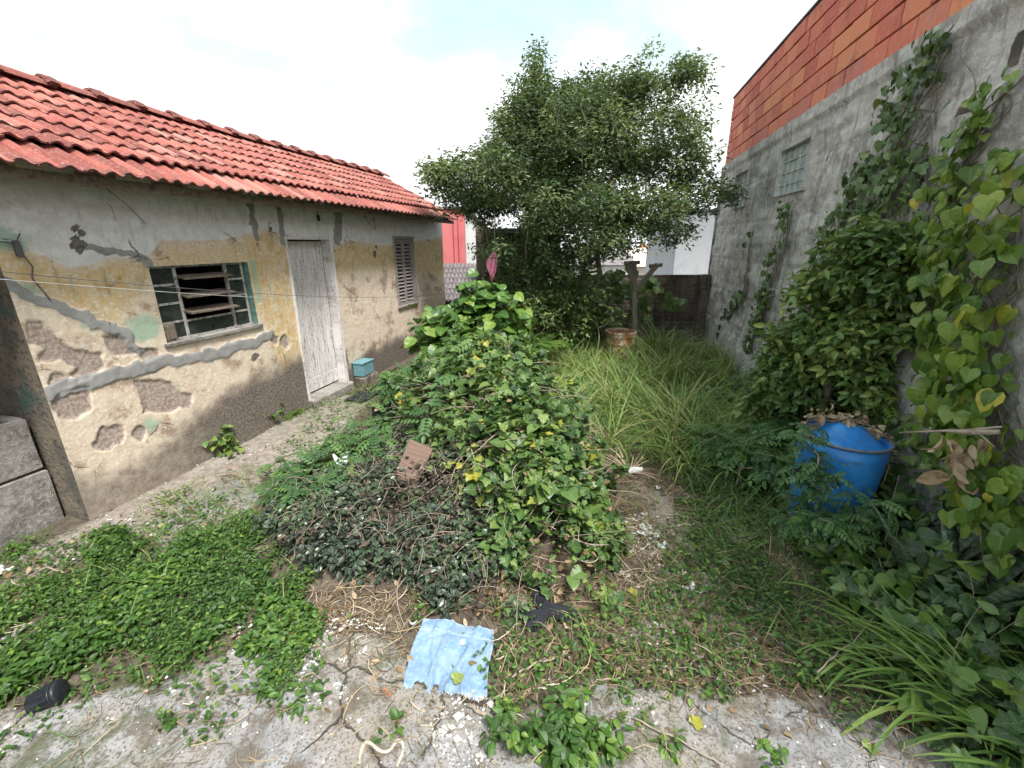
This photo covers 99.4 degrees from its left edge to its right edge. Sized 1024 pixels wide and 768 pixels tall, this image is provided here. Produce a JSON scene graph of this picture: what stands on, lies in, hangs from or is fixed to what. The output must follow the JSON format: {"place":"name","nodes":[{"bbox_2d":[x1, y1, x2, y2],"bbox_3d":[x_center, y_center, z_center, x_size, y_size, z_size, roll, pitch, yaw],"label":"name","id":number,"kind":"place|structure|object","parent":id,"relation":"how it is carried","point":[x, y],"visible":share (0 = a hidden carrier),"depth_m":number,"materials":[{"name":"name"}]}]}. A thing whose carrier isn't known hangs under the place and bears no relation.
{"place":"outdoors","nodes":[
{"label":"outdoors","id":0,"kind":"place"},
{"bbox_2d":[0,0,816,247],"label":"sky","id":1,"kind":"structure","parent":0,"point":[380,85],"materials":[{"name":"white"}]},
{"bbox_2d":[0,338,1016,767],"bbox_3d":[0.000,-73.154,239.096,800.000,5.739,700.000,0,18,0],"label":"ground","id":2,"kind":"structure","parent":0,"point":[128,736],"depth_m":2.15,"materials":[{"name":"concrete"}]},
{"bbox_2d":[0,565,13,573],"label":"plaster lump","id":3,"kind":"object","parent":2,"relation":"on","point":[8,569],"visible":0.82,"depth_m":2.96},
{"bbox_2d":[0,624,25,642],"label":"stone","id":4,"kind":"object","parent":2,"relation":"on","point":[12,635],"visible":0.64,"depth_m":2.48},
{"bbox_2d":[0,415,63,547],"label":"concrete block","id":5,"kind":"structure","parent":2,"relation":"on","point":[29,503],"depth_m":3.31,"materials":[{"name":"concrete"}]},
{"bbox_2d":[24,567,63,585],"bbox_3d":[-3.127,1.268,2.906,0.163,0.029,0.191,16,24,41],"label":"stick","id":6,"kind":"object","parent":2,"relation":"on","point":[40,570],"visible":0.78,"depth_m":2.93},
{"bbox_2d":[24,678,70,714],"bbox_3d":[-2.235,1.505,2.090,0.146,0.134,0.117,-8,20,-24],"label":"black cup","id":7,"kind":"object","parent":2,"relation":"on","point":[50,694],"visible":0.94,"depth_m":2.06,"materials":[{"name":"plastic"}]},
{"bbox_2d":[0,507,328,732],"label":"creeping ground cover","id":8,"kind":"object","parent":2,"relation":"on","point":[96,627],"visible":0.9,"depth_m":2.60,"materials":[{"name":"green plant"}]},
{"bbox_2d":[165,731,207,760],"bbox_3d":[-1.425,1.588,1.907,0.156,0.019,0.022,-17,25,-42],"label":"stick","id":9,"kind":"object","parent":2,"relation":"on","point":[183,747],"visible":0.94,"depth_m":1.89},
{"bbox_2d":[201,424,243,457],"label":"wall weed","id":10,"kind":"object","parent":2,"relation":"on","point":[224,441],"depth_m":4.59,"materials":[{"name":"green plant"}]},
{"bbox_2d":[0,64,458,520],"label":"house","id":11,"kind":"structure","parent":2,"relation":"on","point":[114,398],"depth_m":4.12,"materials":[{"name":"paint"}]},
{"bbox_2d":[149,262,262,347],"bbox_3d":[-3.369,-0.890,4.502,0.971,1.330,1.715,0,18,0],"label":"window","id":12,"kind":"structure","parent":11,"relation":"in","point":[186,318],"depth_m":4.52,"materials":[{"name":"white paint"}]},
{"bbox_2d":[0,271,453,296],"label":"clothesline","id":13,"kind":"object","parent":11,"relation":"attached to","point":[165,286],"visible":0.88,"depth_m":3.59,"materials":[{"name":"metal"}]},
{"bbox_2d":[0,279,454,299],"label":"clothesline","id":14,"kind":"object","parent":11,"relation":"attached to","point":[170,292],"visible":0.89,"depth_m":3.62,"materials":[{"name":"metal"}]},
{"bbox_2d":[284,236,348,399],"bbox_3d":[-2.711,-0.916,5.998,0.177,2.115,0.890,5,19,14],"label":"door","id":15,"kind":"structure","parent":11,"relation":"in","point":[305,261],"depth_m":6.09,"materials":[{"name":"white paint"}]},
{"bbox_2d":[392,236,418,308],"bbox_3d":[-2.032,-2.097,8.129,0.165,1.265,0.770,5,19,14],"label":"shuttered window","id":16,"kind":"structure","parent":11,"relation":"in","point":[402,272],"depth_m":8.15,"materials":[{"name":"grey wood"}]},
{"bbox_2d":[267,402,284,420],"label":"wall weed","id":17,"kind":"object","parent":2,"relation":"on","point":[275,416],"depth_m":5.33,"materials":[{"name":"green plant"}]},
{"bbox_2d":[284,407,305,420],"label":"weed","id":18,"kind":"object","parent":2,"relation":"on","point":[296,411],"visible":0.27,"depth_m":5.64,"materials":[{"name":"green plant"}]},
{"bbox_2d":[286,679,331,715],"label":"weed sprig","id":19,"kind":"object","parent":2,"relation":"on","point":[318,685],"visible":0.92,"depth_m":2.13,"materials":[{"name":"green plant"}]},
{"bbox_2d":[249,404,398,520],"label":"feathery weeds","id":20,"kind":"object","parent":2,"relation":"on","point":[309,464],"visible":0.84,"depth_m":3.92,"materials":[{"name":"green plant"}]},
{"bbox_2d":[371,402,398,415],"bbox_3d":[-1.349,0.258,4.763,0.365,0.113,0.160,-6,19,-19],"label":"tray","id":21,"kind":"object","parent":20,"relation":"on","point":[375,411],"visible":0.52,"depth_m":4.70,"materials":[{"name":"black plastic"}]},
{"bbox_2d":[345,389,380,402],"bbox_3d":[-2.174,0.165,6.365,0.313,0.027,0.516,5,19,14],"label":"door mat","id":22,"kind":"object","parent":2,"relation":"on","point":[360,396],"depth_m":6.31,"materials":[{"name":"black fabric"}]},
{"bbox_2d":[354,371,378,387],"bbox_3d":[-2.322,-0.073,6.956,0.217,0.187,0.381,5,19,15],"label":"stone block","id":23,"kind":"object","parent":2,"relation":"on","point":[371,379],"depth_m":6.81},
{"bbox_2d":[351,358,373,376],"bbox_3d":[-2.354,-0.262,6.883,0.200,0.225,0.320,5,19,14],"label":"teal box","id":24,"kind":"object","parent":23,"relation":"on","point":[362,367],"visible":1,"depth_m":6.78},
{"bbox_2d":[358,739,404,766],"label":"dried foam bead","id":25,"kind":"object","parent":2,"relation":"on","point":[376,747],"visible":0.98,"depth_m":1.90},
{"bbox_2d":[369,707,404,745],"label":"weed sprig","id":26,"kind":"object","parent":2,"relation":"on","point":[395,713],"visible":0.92,"depth_m":1.97,"materials":[{"name":"green plant"}]},
{"bbox_2d":[382,687,392,696],"bbox_3d":[-0.614,1.517,2.142,0.066,0.020,0.024,10,21,29],"label":"shard","id":27,"kind":"object","parent":2,"relation":"on","point":[385,690],"visible":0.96,"depth_m":2.14,"materials":[{"name":"ceramic"}]},
{"bbox_2d":[250,396,532,624],"bbox_3d":[-0.727,0.738,3.515,2.372,0.755,1.912,6,19,19],"label":"striped ground cover","id":28,"kind":"object","parent":2,"relation":"on","point":[449,591],"visible":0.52,"depth_m":2.95,"materials":[{"name":"green plant"}]},
{"bbox_2d":[333,451,347,464],"bbox_3d":[-1.618,0.742,4.114,0.137,0.154,0.128,-7,19,-20],"label":"paper scrap","id":29,"kind":"object","parent":28,"relation":"on","point":[335,457],"visible":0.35,"depth_m":4.10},
{"bbox_2d":[270,411,513,596],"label":"dry stems","id":30,"kind":"object","parent":28,"relation":"on","point":[396,502],"visible":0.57,"depth_m":3.09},
{"bbox_2d":[368,358,432,418],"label":"feathery shrub","id":31,"kind":"object","parent":2,"relation":"on","point":[384,376],"visible":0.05,"depth_m":5.22,"materials":[{"name":"green plant"}]},
{"bbox_2d":[346,329,493,488],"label":"fern leaves","id":32,"kind":"object","parent":2,"relation":"on","point":[434,401],"visible":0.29,"depth_m":4.09,"materials":[{"name":"green plant"}]},
{"bbox_2d":[401,618,493,700],"bbox_3d":[-0.327,1.465,2.328,0.446,0.056,0.462,0,18,0],"label":"cloth","id":33,"kind":"object","parent":2,"relation":"on","point":[437,650],"visible":0.98,"depth_m":2.33,"materials":[{"name":"fabric"}]},
{"bbox_2d":[451,670,463,683],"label":"fallen leaf","id":34,"kind":"object","parent":33,"relation":"on","point":[456,677],"visible":1,"depth_m":2.20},
{"bbox_2d":[0,444,896,767],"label":"plaster crumbs","id":35,"kind":"object","parent":2,"relation":"on","point":[452,726],"visible":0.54,"depth_m":2.17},
{"bbox_2d":[2,346,907,767],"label":"dead leaf litter","id":36,"kind":"object","parent":2,"relation":"on","point":[398,668],"visible":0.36,"depth_m":2.52,"materials":[{"name":"plant"}]},
{"bbox_2d":[443,263,476,304],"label":"tiled leanto","id":37,"kind":"structure","parent":2,"relation":"on","point":[454,274],"depth_m":11.79,"materials":[{"name":"grey tile"}]},
{"bbox_2d":[441,207,481,263],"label":"pink house","id":38,"kind":"structure","parent":2,"relation":"on","point":[457,236],"depth_m":12.34,"materials":[{"name":"paint"}]},
{"bbox_2d":[0,336,934,756],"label":"short grass","id":39,"kind":"structure","parent":2,"relation":"on","point":[770,536],"depth_m":3.06,"materials":[{"name":"plant"}]},
{"bbox_2d":[400,268,538,363],"bbox_3d":[-0.580,-0.684,6.147,1.917,1.820,1.309,0,18,0],"label":"leaf shrub","id":40,"kind":"object","parent":2,"relation":"on","point":[466,308],"visible":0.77,"depth_m":5.92,"materials":[{"name":"plant"}]},
{"bbox_2d":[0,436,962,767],"bbox_3d":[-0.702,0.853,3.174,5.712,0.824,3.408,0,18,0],"label":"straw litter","id":41,"kind":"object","parent":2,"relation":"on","point":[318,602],"visible":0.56,"depth_m":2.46,"materials":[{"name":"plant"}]},
{"bbox_2d":[467,703,508,730],"bbox_3d":[-0.101,1.558,2.016,0.267,0.028,0.040,10,21,28],"label":"stick","id":42,"kind":"object","parent":2,"relation":"on","point":[476,710],"visible":0.36,"depth_m":2.05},
{"bbox_2d":[324,316,664,640],"bbox_3d":[-0.109,0.368,3.953,2.678,1.707,3.804,0,18,0],"label":"vine heap","id":43,"kind":"object","parent":2,"relation":"on","point":[541,459],"visible":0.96,"depth_m":3.14,"materials":[{"name":"green plant"}]},
{"bbox_2d":[396,439,432,487],"bbox_3d":[-0.782,0.634,3.453,0.268,0.346,0.193,7,19,20],"label":"leaning board","id":44,"kind":"object","parent":43,"relation":"on","point":[414,451],"visible":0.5,"depth_m":3.44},
{"bbox_2d":[397,427,499,492],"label":"fallen branch","id":45,"kind":"object","parent":43,"relation":"on","point":[467,450],"visible":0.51,"depth_m":3.34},
{"bbox_2d":[0,353,1008,757],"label":"weeds","id":46,"kind":"object","parent":2,"relation":"on","point":[674,585],"visible":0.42,"depth_m":2.52,"materials":[{"name":"green plant"}]},
{"bbox_2d":[500,695,520,726],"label":"weed sprig","id":47,"kind":"object","parent":2,"relation":"on","point":[507,699],"visible":0.42,"depth_m":2.06,"materials":[{"name":"green plant"}]},
{"bbox_2d":[475,228,558,337],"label":"shed","id":48,"kind":"structure","parent":2,"relation":"on","point":[479,238],"depth_m":9.91,"materials":[{"name":"metal"}]},
{"bbox_2d":[503,307,545,331],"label":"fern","id":49,"kind":"object","parent":2,"relation":"on","point":[509,314],"visible":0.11,"depth_m":8.47,"materials":[{"name":"green plant"}]},
{"bbox_2d":[477,254,590,326],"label":"shrub","id":50,"kind":"object","parent":2,"relation":"on","point":[512,290],"visible":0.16,"depth_m":9.14,"materials":[{"name":"green plant"}]},
{"bbox_2d":[512,650,569,676],"bbox_3d":[0.152,1.468,2.291,0.350,0.024,0.037,-8,20,-23],"label":"stick","id":51,"kind":"object","parent":2,"relation":"on","point":[521,670],"visible":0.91,"depth_m":2.29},
{"bbox_2d":[521,585,578,630],"bbox_3d":[0.225,1.342,2.630,0.346,0.102,0.297,0,18,0],"label":"black cloth","id":52,"kind":"object","parent":2,"relation":"on","point":[543,614],"visible":0.88,"depth_m":2.58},
{"bbox_2d":[528,331,574,356],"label":"fern","id":53,"kind":"object","parent":2,"relation":"on","point":[544,343],"visible":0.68,"depth_m":7.40,"materials":[{"name":"green plant"}]},
{"bbox_2d":[479,682,632,767],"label":"leafy herb","id":54,"kind":"object","parent":2,"relation":"on","point":[565,732],"visible":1,"depth_m":1.89,"materials":[{"name":"green plant"}]},
{"bbox_2d":[504,274,621,357],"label":"shrub","id":55,"kind":"object","parent":2,"relation":"on","point":[561,301],"visible":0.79,"depth_m":7.95,"materials":[{"name":"green plant"}]},
{"bbox_2d":[411,33,749,349],"bbox_3d":[1.137,-3.049,7.814,5.777,5.530,3.680,0,18,0],"label":"tree","id":56,"kind":"object","parent":2,"relation":"on","point":[557,132],"visible":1,"depth_m":7.10,"materials":[{"name":"green plant"}]},
{"bbox_2d":[486,206,496,281],"bbox_3d":[-0.357,-2.615,7.576,0.176,1.629,0.115,-9,20,-27],"label":"pink cloth","id":57,"kind":"object","parent":56,"relation":"hanging from","point":[491,266],"visible":0.96,"depth_m":7.71,"materials":[{"name":"fabric"}]},
{"bbox_2d":[561,248,633,274],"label":"house","id":58,"kind":"structure","parent":2,"relation":"on","point":[608,266],"depth_m":28.09,"materials":[{"name":"white paint"}]},
{"bbox_2d":[574,285,626,354],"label":"thin shrub","id":59,"kind":"object","parent":2,"relation":"on","point":[611,318],"visible":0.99,"depth_m":7.80,"materials":[{"name":"green plant"}]},
{"bbox_2d":[588,583,616,608],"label":"weed sprig","id":60,"kind":"object","parent":2,"relation":"on","point":[598,591],"visible":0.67,"depth_m":2.73,"materials":[{"name":"green plant"}]},
{"bbox_2d":[521,267,687,345],"bbox_3d":[1.935,-1.597,9.318,3.525,1.786,0.972,-3,18,-10],"label":"broad leaf bush","id":61,"kind":"object","parent":2,"relation":"on","point":[652,284],"visible":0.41,"depth_m":9.28,"materials":[{"name":"plant"}]},
{"bbox_2d":[589,677,620,689],"bbox_3d":[0.459,1.496,2.195,0.195,0.022,0.045,-7,19,-20],"label":"stick","id":62,"kind":"object","parent":2,"relation":"on","point":[602,680],"visible":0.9,"depth_m":2.20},
{"bbox_2d":[598,712,634,745],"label":"weed sprig","id":63,"kind":"object","parent":2,"relation":"on","point":[615,723],"visible":0.56,"depth_m":1.98,"materials":[{"name":"green plant"}]},
{"bbox_2d":[604,328,636,358],"bbox_3d":[2.142,-0.761,8.637,0.609,0.610,0.609,0,18,0],"label":"rusty drum","id":64,"kind":"object","parent":2,"relation":"on","point":[617,334],"visible":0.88,"depth_m":8.39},
{"bbox_2d":[600,445,660,477],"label":"dead lily clump","id":65,"kind":"object","parent":2,"relation":"on","point":[633,469],"visible":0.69,"depth_m":4.14,"materials":[{"name":"plant"}]},
{"bbox_2d":[551,274,710,339],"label":"block wall","id":66,"kind":"structure","parent":2,"relation":"on","point":[693,290],"depth_m":10.03,"materials":[{"name":"concrete"}]},
{"bbox_2d":[629,248,646,274],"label":"house","id":67,"kind":"structure","parent":2,"relation":"on","point":[641,256],"depth_m":30.66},
{"bbox_2d":[624,260,662,351],"bbox_3d":[2.525,-1.482,8.654,0.744,1.886,0.223,0,18,0],"label":"forked post","id":68,"kind":"object","parent":2,"relation":"on","point":[631,267],"visible":0.93,"depth_m":8.44,"materials":[{"name":"grey wood"}]},
{"bbox_2d":[637,523,659,536],"bbox_3d":[1.059,1.145,3.362,0.168,0.035,0.146,9,20,25],"label":"rag","id":69,"kind":"object","parent":2,"relation":"on","point":[643,532],"visible":0.57,"depth_m":3.34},
{"bbox_2d":[533,315,799,501],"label":"tall grass","id":70,"kind":"structure","parent":2,"relation":"on","point":[669,372],"depth_m":5.70,"materials":[{"name":"plant"}]},
{"bbox_2d":[649,728,686,765],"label":"weed sprig","id":71,"kind":"object","parent":2,"relation":"on","point":[662,750],"visible":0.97,"depth_m":1.92,"materials":[{"name":"green plant"}]},
{"bbox_2d":[632,717,722,765],"bbox_3d":[0.731,1.583,1.940,0.385,0.024,0.023,11,21,30],"label":"stick","id":72,"kind":"object","parent":2,"relation":"on","point":[653,728],"visible":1,"depth_m":1.95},
{"bbox_2d":[645,209,715,274],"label":"white building","id":73,"kind":"structure","parent":2,"relation":"on","point":[681,260],"depth_m":13.48,"materials":[{"name":"paint"}]},
{"bbox_2d":[680,582,702,592],"bbox_3d":[1.150,1.321,2.801,0.113,0.024,0.107,-6,19,-19],"label":"plastic scrap","id":74,"kind":"object","parent":2,"relation":"on","point":[692,588],"visible":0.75,"depth_m":2.81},
{"bbox_2d":[677,626,708,652],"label":"weed sprig","id":75,"kind":"object","parent":2,"relation":"on","point":[685,641],"visible":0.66,"depth_m":2.44,"materials":[{"name":"green plant"}]},
{"bbox_2d":[689,714,703,729],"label":"fallen leaf","id":76,"kind":"object","parent":2,"relation":"on","point":[697,722],"visible":1,"depth_m":2.02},
{"bbox_2d":[659,413,796,507],"bbox_3d":[2.158,0.760,4.184,1.296,0.907,1.226,0,18,0],"label":"feathery shrub","id":77,"kind":"object","parent":2,"relation":"on","point":[752,461],"visible":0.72,"depth_m":4.01,"materials":[{"name":"green plant"}]},
{"bbox_2d":[754,737,788,767],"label":"weed sprig","id":78,"kind":"object","parent":2,"relation":"on","point":[775,755],"visible":0.93,"depth_m":1.88,"materials":[{"name":"green plant"}]},
{"bbox_2d":[754,452,795,498],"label":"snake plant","id":79,"kind":"object","parent":2,"relation":"on","point":[763,463],"visible":0.13,"depth_m":3.73,"materials":[{"name":"green plant"}]},
{"bbox_2d":[769,422,866,530],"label":"feathery shrub","id":80,"kind":"object","parent":2,"relation":"on","point":[808,474],"visible":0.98,"depth_m":3.01,"materials":[{"name":"green plant"}]},
{"bbox_2d":[799,532,846,564],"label":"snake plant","id":81,"kind":"object","parent":2,"relation":"on","point":[830,547],"visible":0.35,"depth_m":2.93,"materials":[{"name":"green plant"}]},
{"bbox_2d":[731,183,939,438],"bbox_3d":[2.875,-0.373,3.934,1.067,2.587,1.666,-8,20,-24],"label":"bush","id":82,"kind":"object","parent":2,"relation":"on","point":[827,349],"visible":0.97,"depth_m":3.56,"materials":[{"name":"green plant"}]},
{"bbox_2d":[760,487,914,566],"bbox_3d":[2.270,1.009,3.046,0.808,0.534,0.592,-5,19,-16],"label":"feathery shrub","id":83,"kind":"object","parent":2,"relation":"on","point":[819,525],"visible":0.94,"depth_m":2.92,"materials":[{"name":"green plant"}]},
{"bbox_2d":[788,419,895,532],"bbox_3d":[2.528,0.745,3.417,0.595,0.892,0.595,0,18,0],"label":"blue barrel","id":84,"kind":"object","parent":2,"relation":"on","point":[862,453],"visible":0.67,"depth_m":3.17,"materials":[{"name":"plastic"}]},
{"bbox_2d":[801,403,905,483],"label":"dead branch","id":85,"kind":"object","parent":84,"relation":"on","point":[820,418],"visible":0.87,"depth_m":3.33,"materials":[{"name":"brown plant"}]},
{"bbox_2d":[817,614,875,672],"bbox_3d":[1.908,1.363,2.384,0.910,0.025,0.027,-11,21,-30],"label":"stick","id":86,"kind":"object","parent":2,"relation":"on","point":[827,661],"visible":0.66,"depth_m":2.28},
{"bbox_2d":[703,0,1023,621],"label":"neighbour building","id":87,"kind":"structure","parent":2,"relation":"on","point":[807,94],"depth_m":4.47,"materials":[{"name":"concrete"}]},
{"bbox_2d":[716,231,752,338],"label":"ivy","id":88,"kind":"object","parent":87,"relation":"attached to","point":[739,296],"visible":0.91,"depth_m":7.31,"materials":[{"name":"green plant"}]},
{"bbox_2d":[731,169,749,209],"bbox_3d":[4.210,-3.531,7.923,0.125,0.612,0.812,4,18,11],"label":"window","id":89,"kind":"structure","parent":87,"relation":"in","point":[743,178],"depth_m":7.96,"materials":[{"name":"grey glass"}]},
{"bbox_2d":[742,200,792,358],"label":"ivy","id":90,"kind":"object","parent":87,"relation":"attached to","point":[759,297],"visible":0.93,"depth_m":6.14,"materials":[{"name":"green plant"}]},
{"bbox_2d":[773,136,814,197],"bbox_3d":[3.731,-2.819,5.714,0.125,0.602,0.992,4,18,11],"label":"window","id":91,"kind":"structure","parent":87,"relation":"in","point":[792,172],"depth_m":5.76,"materials":[{"name":"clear glass"}]},
{"bbox_2d":[797,24,953,310],"bbox_3d":[3.185,-1.614,3.991,0.202,2.426,1.650,4,18,11],"label":"ivy","id":92,"kind":"object","parent":87,"relation":"attached to","point":[884,189],"visible":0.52,"depth_m":3.53,"materials":[{"name":"green plant"}]},
{"bbox_2d":[878,90,981,356],"bbox_3d":[2.978,-1.094,3.076,0.189,1.713,0.784,4,18,11],"label":"ivy","id":93,"kind":"object","parent":87,"relation":"attached to","point":[921,215],"visible":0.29,"depth_m":3.09,"materials":[{"name":"green plant"}]},
{"bbox_2d":[902,65,1023,269],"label":"heart leaf vine","id":94,"kind":"object","parent":87,"relation":"attached to","point":[981,118],"visible":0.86,"depth_m":2.85,"materials":[{"name":"green plant"}]},
{"bbox_2d":[905,147,1023,585],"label":"heart leaf vine","id":95,"kind":"object","parent":87,"relation":"attached to","point":[975,399],"visible":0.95,"depth_m":2.54,"materials":[{"name":"green plant"}]},
{"bbox_2d":[900,426,1001,494],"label":"dried dead leaves","id":96,"kind":"object","parent":95,"relation":"attached to","point":[959,462],"visible":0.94,"depth_m":2.46,"materials":[{"name":"brown plant"}]},
{"bbox_2d":[704,377,1023,767],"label":"wall foot vines","id":97,"kind":"object","parent":2,"relation":"on","point":[972,672],"depth_m":2.34,"materials":[{"name":"green plant"}]},
{"bbox_2d":[705,367,1023,767],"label":"wall foot undergrowth","id":98,"kind":"object","parent":2,"relation":"on","point":[1009,724],"depth_m":2.32,"materials":[{"name":"green plant"}]},
{"bbox_2d":[710,371,1023,767],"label":"broad-leaved plants","id":99,"kind":"structure","parent":2,"relation":"on","point":[992,624],"depth_m":2.31,"materials":[{"name":"green plant"}]},
{"bbox_2d":[861,737,879,754],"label":"fallen leaf","id":100,"kind":"object","parent":2,"relation":"on","point":[869,747],"visible":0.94,"depth_m":1.92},
{"bbox_2d":[733,366,1023,700],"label":"undergrowth stems","id":101,"kind":"object","parent":2,"relation":"on","point":[940,585],"visible":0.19,"depth_m":2.35,"materials":[{"name":"green plant"}]},
{"bbox_2d":[852,383,914,432],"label":"feathery shrub","id":102,"kind":"object","parent":2,"relation":"on","point":[891,411],"visible":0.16,"depth_m":3.47,"materials":[{"name":"green plant"}]},
{"bbox_2d":[775,569,1023,767],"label":"grass tuft","id":103,"kind":"object","parent":2,"relation":"on","point":[936,685],"visible":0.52,"depth_m":2.16,"materials":[{"name":"plant"}]},
{"bbox_2d":[785,473,1023,660],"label":"broad leaf weeds","id":104,"kind":"object","parent":2,"relation":"on","point":[924,540],"visible":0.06,"depth_m":2.68,"materials":[{"name":"plant"}]},
{"bbox_2d":[867,550,956,612],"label":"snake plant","id":105,"kind":"object","parent":2,"relation":"on","point":[938,553],"visible":0.23,"depth_m":2.70,"materials":[{"name":"green plant"}]},
{"bbox_2d":[901,711,927,725],"bbox_3d":[1.891,1.569,2.041,0.099,0.020,0.055,9,20,26],"label":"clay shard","id":106,"kind":"object","parent":2,"relation":"on","point":[918,722],"visible":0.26,"depth_m":2.03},
{"bbox_2d":[853,541,1023,706],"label":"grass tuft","id":107,"kind":"object","parent":2,"relation":"on","point":[971,658],"visible":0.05,"depth_m":2.31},
{"bbox_2d":[860,546,1023,662],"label":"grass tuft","id":108,"kind":"object","parent":2,"relation":"on","point":[870,561],"visible":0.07,"depth_m":2.65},
{"bbox_2d":[871,502,1016,583],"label":"snake plant","id":109,"kind":"object","parent":2,"relation":"on","point":[902,553],"visible":0.47,"depth_m":2.55,"materials":[{"name":"green plant"}]},
{"bbox_2d":[941,501,1023,627],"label":"snake plant","id":110,"kind":"object","parent":2,"relation":"on","point":[1007,595],"visible":0.45,"depth_m":2.36,"materials":[{"name":"green plant"}]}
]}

